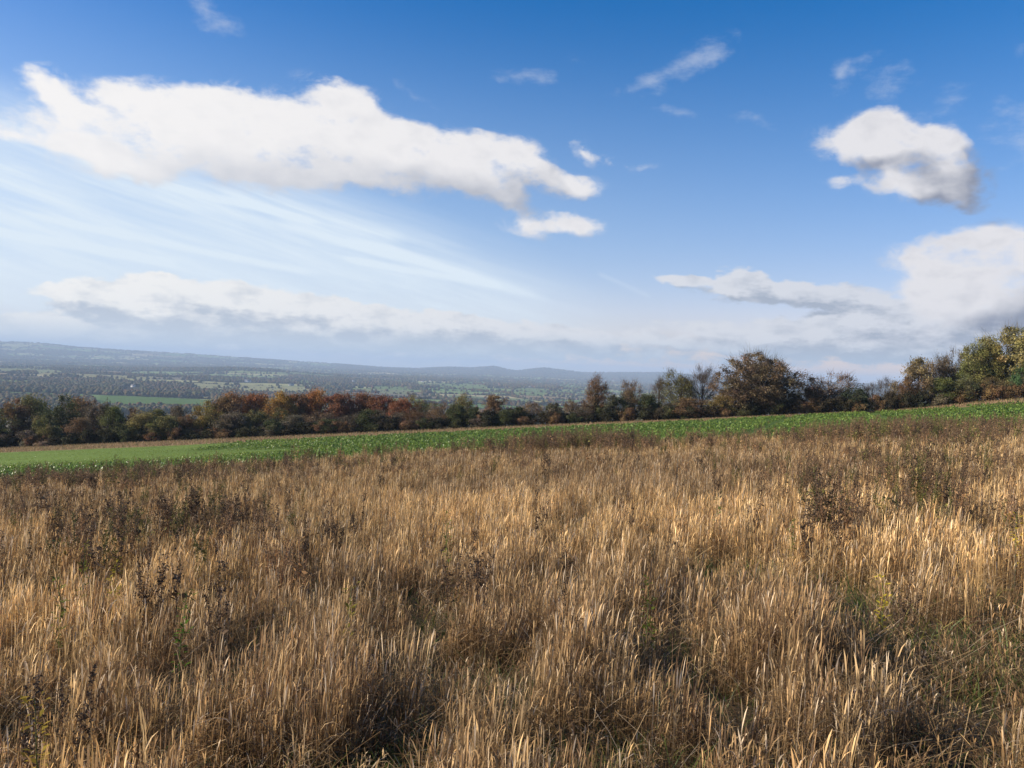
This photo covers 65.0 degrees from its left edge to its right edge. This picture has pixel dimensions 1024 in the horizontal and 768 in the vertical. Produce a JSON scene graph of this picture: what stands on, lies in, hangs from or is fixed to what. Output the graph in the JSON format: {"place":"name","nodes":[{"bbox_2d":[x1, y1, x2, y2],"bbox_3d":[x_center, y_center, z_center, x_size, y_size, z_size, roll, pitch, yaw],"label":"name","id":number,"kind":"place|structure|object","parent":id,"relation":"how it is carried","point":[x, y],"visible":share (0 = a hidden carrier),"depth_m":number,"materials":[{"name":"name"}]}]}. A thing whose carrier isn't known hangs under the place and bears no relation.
{"place":"outdoors","nodes":[
{"label":"outdoors","id":0,"kind":"place"},
{"bbox_2d":[0,341,1023,767],"bbox_3d":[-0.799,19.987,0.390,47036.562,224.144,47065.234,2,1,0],"label":"ground","id":1,"kind":"structure","parent":0,"point":[50,455],"depth_m":7.60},
{"bbox_2d":[0,407,24,434],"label":"tree","id":2,"kind":"object","parent":1,"relation":"on","point":[4,424],"visible":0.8,"depth_m":168.60,"materials":[{"name":"green plant"}]},
{"bbox_2d":[0,396,35,446],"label":"tree","id":3,"kind":"object","parent":1,"relation":"on","point":[17,413],"visible":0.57,"depth_m":172.58,"materials":[{"name":"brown plant"}]},
{"bbox_2d":[15,667,49,767],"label":"dead dock plant","id":4,"kind":"object","parent":1,"relation":"on","point":[23,743],"visible":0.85,"depth_m":3.15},
{"bbox_2d":[17,472,51,522],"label":"dead dock plant","id":5,"kind":"object","parent":1,"relation":"on","point":[41,497],"visible":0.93,"depth_m":14.99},
{"bbox_2d":[8,390,60,442],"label":"tree","id":6,"kind":"object","parent":1,"relation":"on","point":[34,404],"visible":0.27,"depth_m":178.38,"materials":[{"name":"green plant"}]},
{"bbox_2d":[18,691,52,767],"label":"leafy weed","id":7,"kind":"object","parent":1,"relation":"on","point":[33,760],"visible":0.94,"depth_m":3.03,"materials":[{"name":"brown plant"}]},
{"bbox_2d":[23,415,62,445],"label":"tree","id":8,"kind":"object","parent":1,"relation":"on","point":[43,426],"visible":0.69,"depth_m":162.73,"materials":[{"name":"green plant"}]},
{"bbox_2d":[34,391,82,437],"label":"tree","id":9,"kind":"object","parent":1,"relation":"on","point":[59,411],"visible":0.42,"depth_m":170.29,"materials":[{"name":"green plant"}]},
{"bbox_2d":[50,576,69,665],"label":"leafy weed","id":10,"kind":"object","parent":1,"relation":"on","point":[62,609],"visible":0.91,"depth_m":5.63,"materials":[{"name":"brown plant"}]},
{"bbox_2d":[58,393,94,431],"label":"tree","id":11,"kind":"object","parent":1,"relation":"on","point":[82,406],"visible":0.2,"depth_m":177.22,"materials":[{"name":"green plant"}]},
{"bbox_2d":[60,416,100,443],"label":"tree","id":12,"kind":"object","parent":1,"relation":"on","point":[82,424],"visible":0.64,"depth_m":161.59,"materials":[{"name":"brown plant"}]},
{"bbox_2d":[54,663,109,767],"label":"dead dock plant","id":13,"kind":"object","parent":1,"relation":"on","point":[83,716],"visible":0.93,"depth_m":3.58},
{"bbox_2d":[77,428,101,444],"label":"bush","id":14,"kind":"object","parent":1,"relation":"on","point":[83,437],"visible":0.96,"depth_m":160.17,"materials":[{"name":"green plant"}]},
{"bbox_2d":[78,397,112,438],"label":"tree","id":15,"kind":"object","parent":1,"relation":"on","point":[95,413],"visible":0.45,"depth_m":166.63,"materials":[{"name":"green plant"}]},
{"bbox_2d":[95,427,114,443],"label":"bush","id":16,"kind":"object","parent":1,"relation":"on","point":[107,434],"visible":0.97,"depth_m":159.22,"materials":[{"name":"green plant"}]},
{"bbox_2d":[87,518,131,601],"bbox_3d":[-4.030,1.813,8.056,0.452,0.964,0.267,2,0,-5],"label":"dead dock plant","id":17,"kind":"object","parent":1,"relation":"on","point":[101,550],"visible":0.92,"depth_m":8.04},
{"bbox_2d":[96,405,128,435],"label":"tree","id":18,"kind":"object","parent":1,"relation":"on","point":[115,417],"visible":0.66,"depth_m":163.83,"materials":[{"name":"green plant"}]},
{"bbox_2d":[99,488,138,541],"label":"dead dock plant","id":19,"kind":"object","parent":1,"relation":"on","point":[108,505],"visible":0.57,"depth_m":11.00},
{"bbox_2d":[113,422,134,442],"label":"bush","id":20,"kind":"object","parent":1,"relation":"on","point":[123,433],"visible":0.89,"depth_m":158.88,"materials":[{"name":"green plant"}]},
{"bbox_2d":[124,409,159,441],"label":"tree","id":21,"kind":"object","parent":1,"relation":"on","point":[137,420],"visible":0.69,"depth_m":160.88,"materials":[{"name":"green plant"}]},
{"bbox_2d":[134,537,161,647],"bbox_3d":[-2.743,1.637,6.047,0.205,0.972,0.237,1,0,-27],"label":"dead dock plant","id":22,"kind":"object","parent":1,"relation":"on","point":[144,596],"visible":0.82,"depth_m":6.03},
{"bbox_2d":[133,522,188,640],"bbox_3d":[-2.727,1.599,6.190,0.335,1.085,0.334,3,1,11],"label":"dead dock plant","id":23,"kind":"object","parent":1,"relation":"on","point":[178,579],"visible":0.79,"depth_m":6.20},
{"bbox_2d":[144,413,184,441],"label":"tree","id":24,"kind":"object","parent":1,"relation":"on","point":[162,423],"visible":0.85,"depth_m":159.00,"materials":[{"name":"green plant"}]},
{"bbox_2d":[170,589,197,706],"bbox_3d":[-2.019,1.643,4.931,0.154,0.757,0.126,2,1,0],"label":"leafy weed","id":25,"kind":"object","parent":1,"relation":"on","point":[183,629],"visible":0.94,"depth_m":4.93,"materials":[{"name":"brown plant"}]},
{"bbox_2d":[173,414,198,439],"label":"tree","id":26,"kind":"object","parent":1,"relation":"on","point":[185,424],"visible":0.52,"depth_m":161.03,"materials":[{"name":"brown plant"}]},
{"bbox_2d":[182,473,203,528],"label":"dead dock plant","id":27,"kind":"object","parent":1,"relation":"on","point":[197,503],"visible":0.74,"depth_m":13.09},
{"bbox_2d":[186,394,224,438],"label":"tree","id":28,"kind":"object","parent":1,"relation":"on","point":[202,420],"visible":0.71,"depth_m":161.97,"materials":[{"name":"green plant"}]},
{"bbox_2d":[201,548,236,692],"bbox_3d":[-1.895,1.552,5.215,0.223,0.981,0.280,2,1,-21],"label":"dead dock plant","id":29,"kind":"object","parent":1,"relation":"on","point":[226,609],"visible":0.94,"depth_m":5.21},
{"bbox_2d":[209,395,244,426],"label":"tree","id":30,"kind":"object","parent":1,"relation":"on","point":[225,406],"visible":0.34,"depth_m":166.78,"materials":[{"name":"brown plant"}]},
{"bbox_2d":[209,411,251,437],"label":"tree","id":31,"kind":"object","parent":1,"relation":"on","point":[229,419],"visible":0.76,"depth_m":158.79,"materials":[{"name":"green plant"}]},
{"bbox_2d":[210,386,256,417],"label":"tree","id":32,"kind":"object","parent":1,"relation":"on","point":[247,408],"visible":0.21,"depth_m":191.24,"materials":[{"name":"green plant"}]},
{"bbox_2d":[219,481,248,528],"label":"dead dock plant","id":33,"kind":"object","parent":1,"relation":"on","point":[246,508],"visible":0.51,"depth_m":12.03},
{"bbox_2d":[235,409,269,436],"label":"tree","id":34,"kind":"object","parent":1,"relation":"on","point":[257,419],"visible":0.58,"depth_m":160.21,"materials":[{"name":"green plant"}]},
{"bbox_2d":[241,390,275,422],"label":"tree","id":35,"kind":"object","parent":1,"relation":"on","point":[251,399],"visible":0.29,"depth_m":196.15,"materials":[{"name":"brown plant"}]},
{"bbox_2d":[257,418,283,434],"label":"tree","id":36,"kind":"object","parent":1,"relation":"on","point":[267,422],"visible":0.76,"depth_m":155.22,"materials":[{"name":"green plant"}]},
{"bbox_2d":[262,407,292,422],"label":"tree","id":37,"kind":"object","parent":1,"relation":"on","point":[277,414],"visible":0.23,"depth_m":161.52,"materials":[{"name":"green plant"}]},
{"bbox_2d":[261,389,299,419],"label":"tree","id":38,"kind":"object","parent":1,"relation":"on","point":[283,401],"visible":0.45,"depth_m":184.68,"materials":[{"name":"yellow plant"}]},
{"bbox_2d":[289,392,312,432],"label":"tree","id":39,"kind":"object","parent":1,"relation":"on","point":[303,406],"visible":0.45,"depth_m":189.44,"materials":[{"name":"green plant"}]},
{"bbox_2d":[288,421,313,434],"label":"bush","id":40,"kind":"object","parent":1,"relation":"on","point":[303,427],"visible":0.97,"depth_m":154.81,"materials":[{"name":"green plant"}]},
{"bbox_2d":[296,508,312,588],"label":"dead dock plant","id":41,"kind":"object","parent":1,"relation":"on","point":[305,545],"visible":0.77,"depth_m":8.55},
{"bbox_2d":[297,380,334,434],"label":"tree","id":42,"kind":"object","parent":1,"relation":"on","point":[317,402],"visible":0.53,"depth_m":194.21,"materials":[{"name":"brown plant"}]},
{"bbox_2d":[323,387,358,432],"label":"tree","id":43,"kind":"object","parent":1,"relation":"on","point":[341,402],"visible":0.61,"depth_m":189.52,"materials":[{"name":"brown plant"}]},
{"bbox_2d":[343,387,387,431],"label":"tree","id":44,"kind":"object","parent":1,"relation":"on","point":[363,400],"visible":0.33,"depth_m":193.39,"materials":[{"name":"brown plant"}]},
{"bbox_2d":[355,408,384,431],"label":"tree","id":45,"kind":"object","parent":1,"relation":"on","point":[363,419],"visible":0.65,"depth_m":155.36,"materials":[{"name":"green plant"}]},
{"bbox_2d":[365,390,395,429],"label":"tree","id":46,"kind":"object","parent":1,"relation":"on","point":[381,401],"visible":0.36,"depth_m":188.55,"materials":[{"name":"brown plant"}]},
{"bbox_2d":[365,407,409,430],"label":"tree","id":47,"kind":"object","parent":1,"relation":"on","point":[389,416],"visible":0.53,"depth_m":155.24,"materials":[{"name":"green plant"}]},
{"bbox_2d":[386,396,421,421],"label":"tree","id":48,"kind":"object","parent":1,"relation":"on","point":[405,404],"visible":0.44,"depth_m":181.87,"materials":[{"name":"brown plant"}]},
{"bbox_2d":[401,392,431,428],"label":"tree","id":49,"kind":"object","parent":1,"relation":"on","point":[424,408],"visible":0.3,"depth_m":185.98,"materials":[{"name":"green plant"}]},
{"bbox_2d":[426,397,452,427],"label":"tree","id":50,"kind":"object","parent":1,"relation":"on","point":[437,409],"visible":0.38,"depth_m":176.19,"materials":[{"name":"green plant"}]},
{"bbox_2d":[432,540,463,628],"bbox_3d":[-0.517,1.662,6.540,0.279,0.796,0.207,2,1,0],"label":"dead dock plant","id":51,"kind":"object","parent":1,"relation":"on","point":[446,578],"visible":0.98,"depth_m":6.54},
{"bbox_2d":[445,402,466,426],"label":"tree","id":52,"kind":"object","parent":1,"relation":"on","point":[458,412],"visible":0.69,"depth_m":153.75,"materials":[{"name":"green plant"}]},
{"bbox_2d":[0,341,916,437],"bbox_3d":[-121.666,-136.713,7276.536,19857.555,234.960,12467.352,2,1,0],"label":"valley hedgerows","id":53,"kind":"object","parent":1,"relation":"on","point":[330,386],"visible":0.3,"depth_m":4302.73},
{"bbox_2d":[448,390,477,426],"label":"tree","id":54,"kind":"object","parent":1,"relation":"on","point":[463,402],"visible":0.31,"depth_m":183.33,"materials":[{"name":"green plant"}]},
{"bbox_2d":[0,342,927,418],"bbox_3d":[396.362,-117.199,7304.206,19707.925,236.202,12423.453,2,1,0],"label":"valley woodland","id":55,"kind":"object","parent":1,"relation":"on","point":[46,386],"visible":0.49,"depth_m":5034.42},
{"bbox_2d":[456,528,486,602],"bbox_3d":[-0.348,1.648,6.862,0.239,0.850,0.276,3,-2,43],"label":"dead dock plant","id":56,"kind":"object","parent":1,"relation":"on","point":[474,575],"visible":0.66,"depth_m":6.87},
{"bbox_2d":[472,547,494,630],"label":"dead dock plant","id":57,"kind":"object","parent":1,"relation":"on","point":[481,583],"visible":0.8,"depth_m":6.04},
{"bbox_2d":[478,408,499,427],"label":"bush","id":58,"kind":"object","parent":1,"relation":"on","point":[487,418],"visible":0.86,"depth_m":150.52,"materials":[{"name":"green plant"}]},
{"bbox_2d":[479,394,515,416],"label":"tree","id":59,"kind":"object","parent":1,"relation":"on","point":[491,403],"visible":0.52,"depth_m":156.01,"materials":[{"name":"green plant"}]},
{"bbox_2d":[493,409,513,426],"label":"tree","id":60,"kind":"object","parent":1,"relation":"on","point":[502,414],"visible":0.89,"depth_m":150.47,"materials":[{"name":"green plant"}]},
{"bbox_2d":[0,411,1023,612],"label":"weed fringe","id":61,"kind":"object","parent":1,"relation":"on","point":[876,431],"visible":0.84,"depth_m":17.93,"materials":[{"name":"plant"}]},
{"bbox_2d":[0,423,1023,767],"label":"dry grass","id":62,"kind":"structure","parent":1,"relation":"on","point":[784,655],"depth_m":5.74,"materials":[{"name":"plant"}]},
{"bbox_2d":[0,400,1023,478],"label":"leafy crop","id":63,"kind":"object","parent":1,"relation":"on","point":[719,425],"visible":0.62,"depth_m":88.69,"materials":[{"name":"green plant"}]},
{"bbox_2d":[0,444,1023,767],"bbox_3d":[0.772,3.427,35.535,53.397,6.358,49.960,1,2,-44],"label":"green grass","id":64,"kind":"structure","parent":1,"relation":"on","point":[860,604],"depth_m":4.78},
{"bbox_2d":[0,397,1023,452],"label":"margin grass","id":65,"kind":"structure","parent":1,"relation":"on","point":[108,445],"depth_m":138.53,"materials":[{"name":"plant"}]},
{"bbox_2d":[520,400,544,423],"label":"tree","id":66,"kind":"object","parent":1,"relation":"on","point":[531,407],"visible":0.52,"depth_m":157.80,"materials":[{"name":"green plant"}]},
{"bbox_2d":[532,475,549,564],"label":"dead dock plant","id":67,"kind":"object","parent":1,"relation":"on","point":[538,517],"visible":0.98,"depth_m":8.96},
{"bbox_2d":[544,402,575,423],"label":"tree","id":68,"kind":"object","parent":1,"relation":"on","point":[552,407],"visible":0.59,"depth_m":149.60,"materials":[{"name":"green plant"}]},
{"bbox_2d":[557,526,574,605],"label":"dead dock plant","id":69,"kind":"object","parent":1,"relation":"on","point":[569,562],"visible":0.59,"depth_m":7.06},
{"bbox_2d":[577,371,614,421],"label":"tree","id":70,"kind":"object","parent":1,"relation":"on","point":[595,385],"visible":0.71,"depth_m":149.37,"materials":[{"name":"brown plant"}]},
{"bbox_2d":[601,394,636,421],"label":"tree","id":71,"kind":"object","parent":1,"relation":"on","point":[614,401],"visible":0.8,"depth_m":146.36,"materials":[{"name":"green plant"}]},
{"bbox_2d":[617,406,636,421],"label":"bush","id":72,"kind":"object","parent":1,"relation":"on","point":[629,414],"visible":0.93,"depth_m":144.81,"materials":[{"name":"brown plant"}]},
{"bbox_2d":[619,377,645,420],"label":"tree","id":73,"kind":"object","parent":1,"relation":"on","point":[628,393],"visible":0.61,"depth_m":148.27,"materials":[{"name":"brown plant"}]},
{"bbox_2d":[640,575,657,664],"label":"leafy weed","id":74,"kind":"object","parent":1,"relation":"on","point":[645,627],"visible":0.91,"depth_m":5.22,"materials":[{"name":"brown plant"}]},
{"bbox_2d":[636,392,662,420],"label":"tree","id":75,"kind":"object","parent":1,"relation":"on","point":[647,399],"visible":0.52,"depth_m":145.59,"materials":[{"name":"green plant"}]},
{"bbox_2d":[655,365,696,406],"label":"tree","id":76,"kind":"object","parent":1,"relation":"on","point":[679,383],"visible":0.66,"depth_m":147.70,"materials":[{"name":"green plant"}]},
{"bbox_2d":[667,397,720,417],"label":"bush","id":77,"kind":"object","parent":1,"relation":"on","point":[685,402],"visible":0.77,"depth_m":142.67,"materials":[{"name":"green plant"}]},
{"bbox_2d":[680,360,721,407],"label":"tree","id":78,"kind":"object","parent":1,"relation":"on","point":[702,388],"visible":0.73,"depth_m":148.31,"materials":[{"name":"brown plant"}]},
{"bbox_2d":[702,393,735,416],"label":"bush","id":79,"kind":"object","parent":1,"relation":"on","point":[720,401],"visible":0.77,"depth_m":141.85,"materials":[{"name":"green plant"}]},
{"bbox_2d":[705,344,818,414],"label":"tree","id":80,"kind":"object","parent":1,"relation":"on","point":[761,385],"visible":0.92,"depth_m":139.15,"materials":[{"name":"brown plant"}]},
{"bbox_2d":[776,397,802,414],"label":"bush","id":81,"kind":"object","parent":1,"relation":"on","point":[791,404],"visible":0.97,"depth_m":136.96,"materials":[{"name":"green plant"}]},
{"bbox_2d":[794,388,835,412],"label":"tree","id":82,"kind":"object","parent":1,"relation":"on","point":[809,396],"visible":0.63,"depth_m":137.62,"materials":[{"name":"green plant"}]},
{"bbox_2d":[802,473,829,547],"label":"dead dock plant","id":83,"kind":"object","parent":1,"relation":"on","point":[821,507],"visible":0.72,"depth_m":9.03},
{"bbox_2d":[808,394,832,412],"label":"bush","id":84,"kind":"object","parent":1,"relation":"on","point":[821,398],"visible":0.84,"depth_m":135.97,"materials":[{"name":"green plant"}]},
{"bbox_2d":[800,371,867,411],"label":"tree","id":85,"kind":"object","parent":1,"relation":"on","point":[830,391],"visible":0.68,"depth_m":137.55,"materials":[{"name":"brown plant"}]},
{"bbox_2d":[823,495,850,568],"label":"dead dock plant","id":86,"kind":"object","parent":1,"relation":"on","point":[834,526],"visible":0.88,"depth_m":8.39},
{"bbox_2d":[830,394,852,411],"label":"bush","id":87,"kind":"object","parent":1,"relation":"on","point":[840,400],"visible":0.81,"depth_m":134.92,"materials":[{"name":"green plant"}]},
{"bbox_2d":[838,385,870,411],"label":"tree","id":88,"kind":"object","parent":1,"relation":"on","point":[857,394],"visible":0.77,"depth_m":134.54,"materials":[{"name":"green plant"}]},
{"bbox_2d":[867,394,887,410],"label":"bush","id":89,"kind":"object","parent":1,"relation":"on","point":[877,403],"visible":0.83,"depth_m":132.98,"materials":[{"name":"brown plant"}]},
{"bbox_2d":[882,390,898,409],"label":"bush","id":90,"kind":"object","parent":1,"relation":"on","point":[892,402],"visible":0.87,"depth_m":131.65,"materials":[{"name":"green plant"}]},
{"bbox_2d":[895,390,914,408],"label":"bush","id":91,"kind":"object","parent":1,"relation":"on","point":[906,398],"visible":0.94,"depth_m":130.35,"materials":[{"name":"green plant"}]},
{"bbox_2d":[891,566,921,651],"bbox_3d":[2.690,1.551,5.508,0.176,0.628,0.204,10,4,18],"label":"dead dock plant","id":92,"kind":"object","parent":1,"relation":"on","point":[902,608],"visible":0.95,"depth_m":5.48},
{"bbox_2d":[896,376,921,407],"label":"tree","id":93,"kind":"object","parent":1,"relation":"on","point":[909,387],"visible":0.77,"depth_m":130.99,"materials":[{"name":"brown plant"}]},
{"bbox_2d":[886,354,942,399],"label":"tree","id":94,"kind":"object","parent":1,"relation":"on","point":[914,372],"visible":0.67,"depth_m":132.21,"materials":[{"name":"green plant"}]},
{"bbox_2d":[911,389,930,407],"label":"bush","id":95,"kind":"object","parent":1,"relation":"on","point":[920,402],"visible":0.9,"depth_m":129.37,"materials":[{"name":"green plant"}]},
{"bbox_2d":[920,353,958,404],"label":"tree","id":96,"kind":"object","parent":1,"relation":"on","point":[936,373],"visible":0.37,"depth_m":134.88,"materials":[{"name":"green plant"}]},
{"bbox_2d":[926,393,952,405],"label":"bush","id":97,"kind":"object","parent":1,"relation":"on","point":[936,400],"visible":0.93,"depth_m":128.37,"materials":[{"name":"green plant"}]},
{"bbox_2d":[927,375,960,404],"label":"tree","id":98,"kind":"object","parent":1,"relation":"on","point":[941,385],"visible":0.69,"depth_m":129.02,"materials":[{"name":"green plant"}]},
{"bbox_2d":[933,467,964,524],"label":"dead dock plant","id":99,"kind":"object","parent":1,"relation":"on","point":[945,496],"visible":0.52,"depth_m":11.09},
{"bbox_2d":[933,344,973,390],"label":"tree","id":100,"kind":"object","parent":1,"relation":"on","point":[951,364],"visible":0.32,"depth_m":134.44,"materials":[{"name":"green plant"}]},
{"bbox_2d":[944,376,985,402],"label":"tree","id":101,"kind":"object","parent":1,"relation":"on","point":[963,383],"visible":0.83,"depth_m":127.28,"materials":[{"name":"green plant"}]},
{"bbox_2d":[952,338,998,386],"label":"tree","id":102,"kind":"object","parent":1,"relation":"on","point":[965,370],"visible":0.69,"depth_m":131.21,"materials":[{"name":"green plant"}]},
{"bbox_2d":[979,382,1002,399],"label":"bush","id":103,"kind":"object","parent":1,"relation":"on","point":[988,393],"visible":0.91,"depth_m":125.57,"materials":[{"name":"brown plant"}]},
{"bbox_2d":[971,334,1013,399],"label":"tree","id":104,"kind":"object","parent":1,"relation":"on","point":[994,364],"visible":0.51,"depth_m":130.33,"materials":[{"name":"green plant"}]},
{"bbox_2d":[963,315,1023,398],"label":"tree","id":105,"kind":"object","parent":1,"relation":"on","point":[1011,339],"visible":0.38,"depth_m":130.47,"materials":[{"name":"green plant"}]},
{"bbox_2d":[975,376,1018,400],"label":"tree","id":106,"kind":"object","parent":1,"relation":"on","point":[987,380],"visible":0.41,"depth_m":126.83,"materials":[{"name":"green plant"}]},
{"bbox_2d":[992,384,1018,399],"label":"bush","id":107,"kind":"object","parent":1,"relation":"on","point":[1000,390],"visible":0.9,"depth_m":124.22,"materials":[{"name":"brown plant"}]},
{"bbox_2d":[1009,363,1023,397],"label":"tree","id":108,"kind":"object","parent":1,"relation":"on","point":[1015,378],"visible":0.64,"depth_m":126.30,"materials":[{"name":"green plant"}]},
{"bbox_2d":[0,0,1023,383],"label":"sky","id":109,"kind":"structure","parent":0,"point":[605,186],"materials":[{"name":"blue"}]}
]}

